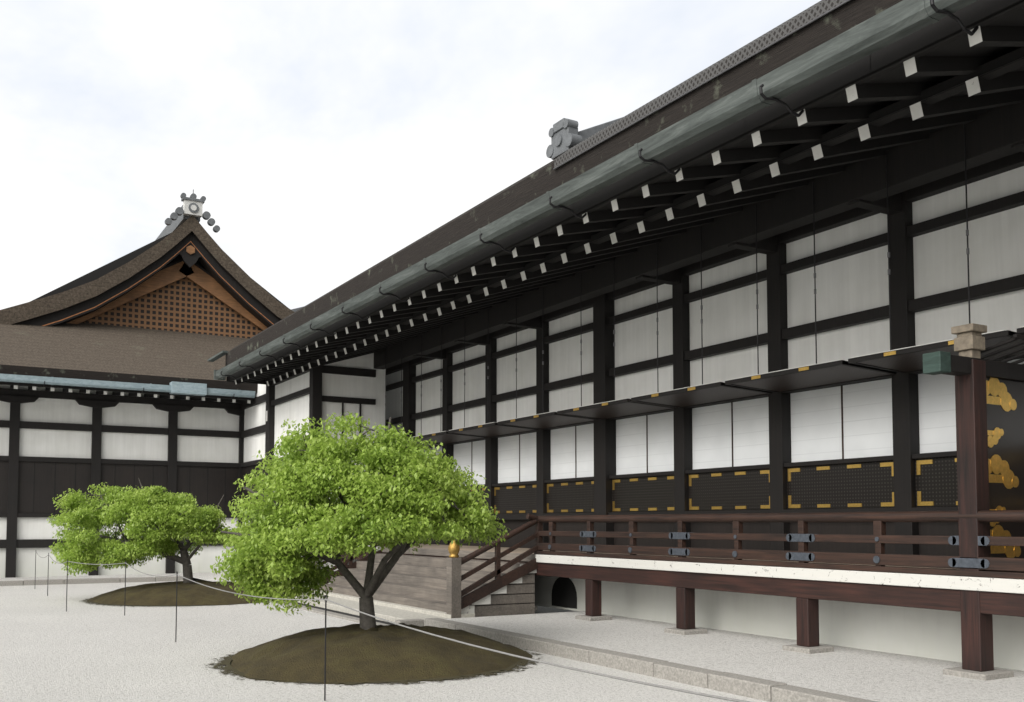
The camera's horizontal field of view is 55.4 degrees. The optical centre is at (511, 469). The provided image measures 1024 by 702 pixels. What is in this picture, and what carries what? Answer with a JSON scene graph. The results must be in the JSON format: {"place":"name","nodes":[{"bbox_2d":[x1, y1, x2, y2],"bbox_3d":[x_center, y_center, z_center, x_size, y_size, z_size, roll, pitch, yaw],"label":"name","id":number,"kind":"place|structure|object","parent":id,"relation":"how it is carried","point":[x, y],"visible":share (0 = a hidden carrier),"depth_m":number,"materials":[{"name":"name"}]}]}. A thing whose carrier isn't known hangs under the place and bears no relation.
{"place":"outdoors","nodes":[
{"label":"outdoors","id":0,"kind":"place"},
{"bbox_2d":[47,478,236,583],"bbox_3d":[-7.497,1.277,20.033,3.742,2.223,2.950,2,-4,-31],"label":"tree","id":1,"kind":"object","parent":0,"point":[85,515],"depth_m":19.34,"materials":[{"name":"green plant"}]},
{"bbox_2d":[210,411,508,628],"bbox_3d":[-1.691,0.594,11.247,3.448,2.572,3.009,2,-4,-31],"label":"tree","id":2,"kind":"object","parent":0,"point":[256,558],"depth_m":10.54,"materials":[{"name":"green plant"}]},
{"bbox_2d":[0,578,766,701],"bbox_3d":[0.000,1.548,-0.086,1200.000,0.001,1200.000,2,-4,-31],"label":"ground","id":3,"kind":"structure","parent":0,"point":[52,649],"depth_m":10.56,"materials":[{"name":"grey gravel"}]},
{"bbox_2d":[0,385,244,577],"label":"wall","id":4,"kind":"structure","parent":3,"relation":"on","point":[56,441],"depth_m":27.06,"materials":[{"name":"paint"}]},
{"bbox_2d":[0,381,255,402],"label":"eave","id":5,"kind":"object","parent":4,"relation":"attached to","point":[152,393],"visible":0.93,"depth_m":26.45,"materials":[{"name":"brown wood"}]},
{"bbox_2d":[14,385,250,402],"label":"rafter ends","id":6,"kind":"object","parent":5,"relation":"attached to","point":[138,394],"visible":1,"depth_m":26.33,"materials":[{"name":"white paint"}]},
{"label":"gutter hooks","id":7,"kind":"object","parent":5,"relation":"on","visible":0},
{"bbox_2d":[0,374,254,397],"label":"gutter","id":8,"kind":"object","parent":7,"relation":"on","point":[187,388],"visible":1,"depth_m":26.07,"materials":[{"name":"teal metal"}]},
{"bbox_2d":[0,216,293,391],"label":"roof","id":9,"kind":"structure","parent":4,"relation":"on","point":[92,351],"depth_m":28.44,"materials":[{"name":"brown plant"}]},
{"bbox_2d":[18,189,286,338],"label":"gable","id":10,"kind":"structure","parent":9,"relation":"attached to","point":[188,284],"depth_m":31.11,"materials":[{"name":"brown wood"}]},
{"bbox_2d":[79,580,256,606],"bbox_3d":[-6.624,2.499,20.139,4.640,0.375,4.640,2,-4,-31],"label":"moss mound","id":11,"kind":"object","parent":3,"relation":"on","point":[193,594],"visible":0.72,"depth_m":18.89,"materials":[{"name":"brown soil"}]},
{"bbox_2d":[240,353,385,570],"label":"block wall","id":12,"kind":"structure","parent":3,"relation":"on","point":[355,385],"depth_m":24.44,"materials":[{"name":"paint"}]},
{"bbox_2d":[206,623,540,686],"bbox_3d":[-1.530,1.993,11.142,4.060,0.392,4.060,2,-4,-31],"label":"moss mound","id":13,"kind":"object","parent":3,"relation":"on","point":[392,654],"visible":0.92,"depth_m":10.13,"materials":[{"name":"brown soil"}]},
{"bbox_2d":[35,552,749,701],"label":"rope fence","id":14,"kind":"object","parent":3,"relation":"on","point":[624,679],"visible":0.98,"depth_m":7.10,"materials":[{"name":"fabric"}]},
{"bbox_2d":[311,513,542,617],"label":"stairs","id":15,"kind":"structure","parent":3,"relation":"on","point":[466,586],"depth_m":15.74,"materials":[{"name":"grey wood"}]},
{"bbox_2d":[448,541,459,557],"bbox_3d":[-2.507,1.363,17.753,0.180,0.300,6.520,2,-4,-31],"label":"post finial","id":16,"kind":"object","parent":15,"relation":"on","point":[454,549],"visible":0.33,"depth_m":14.96,"materials":[{"name":"gold metal"}]},
{"bbox_2d":[0,576,876,701],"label":"kerb stones","id":17,"kind":"object","parent":3,"relation":"on","point":[753,687],"visible":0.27,"depth_m":10.82,"materials":[{"name":"grey stone"}]},
{"bbox_2d":[0,572,1023,701],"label":"platform gravel","id":18,"kind":"structure","parent":3,"relation":"on","point":[877,676],"depth_m":10.34,"materials":[{"name":"grey gravel"}]},
{"bbox_2d":[341,558,833,653],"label":"veranda posts","id":19,"kind":"object","parent":18,"relation":"on","point":[807,619],"visible":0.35,"depth_m":12.66,"materials":[{"name":"brown wood"}]},
{"bbox_2d":[341,543,1023,670],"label":"veranda","id":20,"kind":"object","parent":18,"relation":"on","point":[912,614],"visible":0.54,"depth_m":11.46,"materials":[{"name":"white paint"}]},
{"bbox_2d":[369,510,1023,578],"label":"veranda railing","id":21,"kind":"object","parent":20,"relation":"on","point":[879,520],"visible":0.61,"depth_m":10.97,"materials":[{"name":"brown wood"}]},
{"bbox_2d":[374,102,1023,555],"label":"wall","id":22,"kind":"structure","parent":20,"relation":"on","point":[904,422],"depth_m":13.91,"materials":[{"name":"white wood"}]},
{"bbox_2d":[230,0,1023,385],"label":"eave","id":23,"kind":"object","parent":22,"relation":"attached to","point":[950,62],"visible":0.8,"depth_m":10.78,"materials":[{"name":"brown wood"}]},
{"bbox_2d":[221,0,978,379],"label":"gutter brackets","id":24,"kind":"object","parent":23,"relation":"attached to","point":[945,12],"visible":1,"depth_m":10.43,"materials":[{"name":"metal"}]},
{"bbox_2d":[225,0,978,365],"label":"roof","id":25,"kind":"structure","parent":23,"relation":"on","point":[539,182],"depth_m":11.95,"materials":[{"name":"brown plant"}]},
{"bbox_2d":[546,117,622,159],"bbox_3d":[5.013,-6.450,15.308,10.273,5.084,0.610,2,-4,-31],"label":"ridge-end ornament","id":26,"kind":"object","parent":25,"relation":"attached to","point":[565,134],"visible":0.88,"depth_m":12.56,"materials":[{"name":"grey ceramic"}]},
{"bbox_2d":[207,0,977,384],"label":"gutter","id":27,"kind":"object","parent":25,"relation":"attached to","point":[889,26],"visible":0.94,"depth_m":9.94,"materials":[{"name":"teal metal"}]},
{"bbox_2d":[553,0,850,169],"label":"roof ridge","id":28,"kind":"object","parent":25,"relation":"on","point":[802,19],"visible":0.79,"depth_m":9.85,"materials":[{"name":"tile"}]},
{"bbox_2d":[235,26,982,385],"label":"rafter ends","id":29,"kind":"object","parent":23,"relation":"attached to","point":[973,86],"visible":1,"depth_m":10.54,"materials":[{"name":"white paint"}]},
{"bbox_2d":[385,124,970,433],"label":"shutter rods","id":30,"kind":"object","parent":23,"relation":"hanging from","point":[967,249],"visible":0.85,"depth_m":13.86,"materials":[{"name":"metal"}]},
{"bbox_2d":[418,340,957,512],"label":"gold metal fittings","id":31,"kind":"object","parent":22,"relation":"on","point":[919,502],"visible":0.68,"depth_m":13.91,"materials":[{"name":"gold metal"}]},
{"bbox_2d":[407,326,1023,446],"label":"shutters","id":32,"kind":"object","parent":22,"relation":"on","point":[880,364],"visible":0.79,"depth_m":13.61,"materials":[{"name":"wood"}]},
{"bbox_2d":[548,531,989,568],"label":"railing metal fittings","id":33,"kind":"object","parent":20,"relation":"on","point":[967,562],"visible":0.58,"depth_m":10.95,"materials":[{"name":"metal"}]},
{"bbox_2d":[922,323,1023,680],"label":"side door","id":34,"kind":"structure","parent":18,"relation":"on","point":[971,369],"depth_m":9.24,"materials":[{"name":"red wood"}]},
{"bbox_2d":[986,377,1020,557],"bbox_3d":[4.742,-0.017,9.458,0.575,1.769,0.007,2,-4,-31],"label":"door ornament","id":35,"kind":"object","parent":34,"relation":"attached to","point":[997,464],"visible":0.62,"depth_m":9.46,"materials":[{"name":"gold metal"}]},
{"bbox_2d":[0,0,820,309],"label":"sky","id":36,"kind":"structure","parent":0,"point":[322,140],"materials":[{"name":"white"}]}
]}

